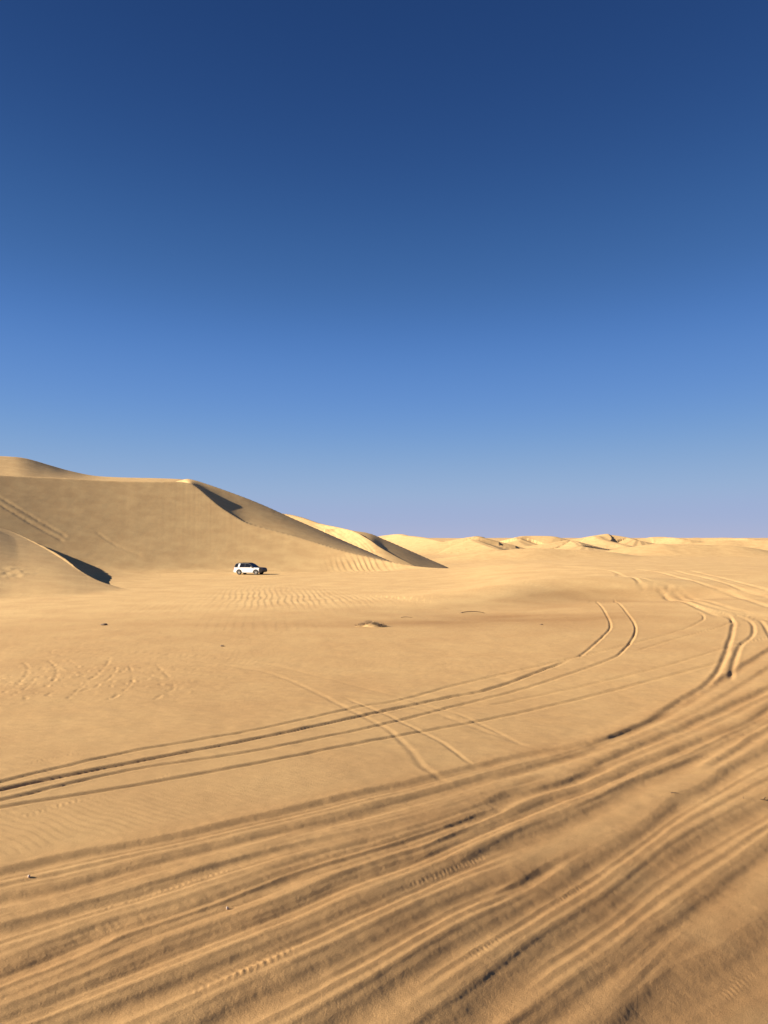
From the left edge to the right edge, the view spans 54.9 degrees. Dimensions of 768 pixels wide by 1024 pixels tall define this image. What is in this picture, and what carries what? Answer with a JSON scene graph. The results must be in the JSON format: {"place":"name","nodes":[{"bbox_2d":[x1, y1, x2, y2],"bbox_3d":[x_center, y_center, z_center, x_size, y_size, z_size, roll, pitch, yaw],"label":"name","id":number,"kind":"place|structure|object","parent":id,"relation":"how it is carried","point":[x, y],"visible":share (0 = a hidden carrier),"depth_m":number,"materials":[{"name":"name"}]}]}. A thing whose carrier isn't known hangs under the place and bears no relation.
{"place":"outdoors","nodes":[
{"label":"outdoors","id":0,"kind":"place"},
{"bbox_2d":[0,527,123,597],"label":"dune","id":1,"kind":"structure","parent":0,"point":[29,567],"depth_m":77.56,"materials":[{"name":"beige sand"}]},
{"bbox_2d":[0,456,183,481],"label":"dune","id":2,"kind":"structure","parent":0,"point":[14,466],"depth_m":203.17,"materials":[{"name":"beige sand"}]},
{"bbox_2d":[0,475,427,583],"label":"tall dune","id":3,"kind":"structure","parent":0,"point":[107,532],"depth_m":135.81,"materials":[{"name":"beige sand"}]},
{"bbox_2d":[282,513,447,567],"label":"dune","id":4,"kind":"structure","parent":0,"point":[383,548],"depth_m":222.15,"materials":[{"name":"beige sand"}]},
{"bbox_2d":[0,538,767,1023],"bbox_3d":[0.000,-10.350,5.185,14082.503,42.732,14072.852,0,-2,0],"label":"desert floor","id":5,"kind":"structure","parent":0,"point":[434,806],"depth_m":14.06,"materials":[{"name":"beige sand"}]},
{"bbox_2d":[233,562,266,574],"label":"parked car","id":6,"kind":"object","parent":5,"relation":"on","point":[245,568],"visible":1,"depth_m":113.61,"materials":[{"name":"white metal"}]},
{"bbox_2d":[355,620,387,626],"bbox_3d":[-0.647,6.040,40.046,2.081,0.379,1.128,0,-2,0],"label":"dead bush","id":7,"kind":"object","parent":5,"relation":"on","point":[371,623],"visible":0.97,"depth_m":39.86,"materials":[{"name":"beige sand"}]},
{"bbox_2d":[0,0,767,537],"label":"sky","id":8,"kind":"structure","parent":0,"point":[419,268],"materials":[{"name":"blue"}]},
{"bbox_2d":[378,534,444,548],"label":"dune","id":9,"kind":"structure","parent":0,"point":[406,541],"depth_m":492.71,"materials":[{"name":"beige sand"}]},
{"bbox_2d":[407,536,525,554],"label":"dune","id":10,"kind":"structure","parent":0,"point":[470,545],"depth_m":385.31,"materials":[{"name":"beige sand"}]},
{"bbox_2d":[499,536,566,546],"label":"dune","id":11,"kind":"structure","parent":0,"point":[521,541],"depth_m":523.00,"materials":[{"name":"beige sand"}]},
{"bbox_2d":[430,548,640,561],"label":"dune","id":12,"kind":"structure","parent":0,"point":[534,553],"depth_m":289.33,"materials":[{"name":"beige sand"}]},
{"bbox_2d":[522,540,608,550],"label":"dune","id":13,"kind":"structure","parent":0,"point":[569,545],"depth_m":419.53,"materials":[{"name":"beige sand"}]},
{"bbox_2d":[572,534,654,548],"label":"dune","id":14,"kind":"structure","parent":0,"point":[609,541],"depth_m":468.31,"materials":[{"name":"beige sand"}]},
{"bbox_2d":[637,537,700,543],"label":"dune","id":15,"kind":"structure","parent":0,"point":[663,540],"depth_m":669.33,"materials":[{"name":"beige sand"}]},
{"bbox_2d":[605,544,767,555],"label":"dune","id":16,"kind":"structure","parent":0,"point":[685,550],"depth_m":318.89,"materials":[{"name":"beige sand"}]},
{"bbox_2d":[683,538,758,541],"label":"dune","id":17,"kind":"structure","parent":0,"point":[707,539],"depth_m":885.22,"materials":[{"name":"beige sand"}]},
{"bbox_2d":[694,540,767,550],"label":"dune","id":18,"kind":"structure","parent":0,"point":[760,544],"depth_m":413.08,"materials":[{"name":"beige sand"}]}
]}

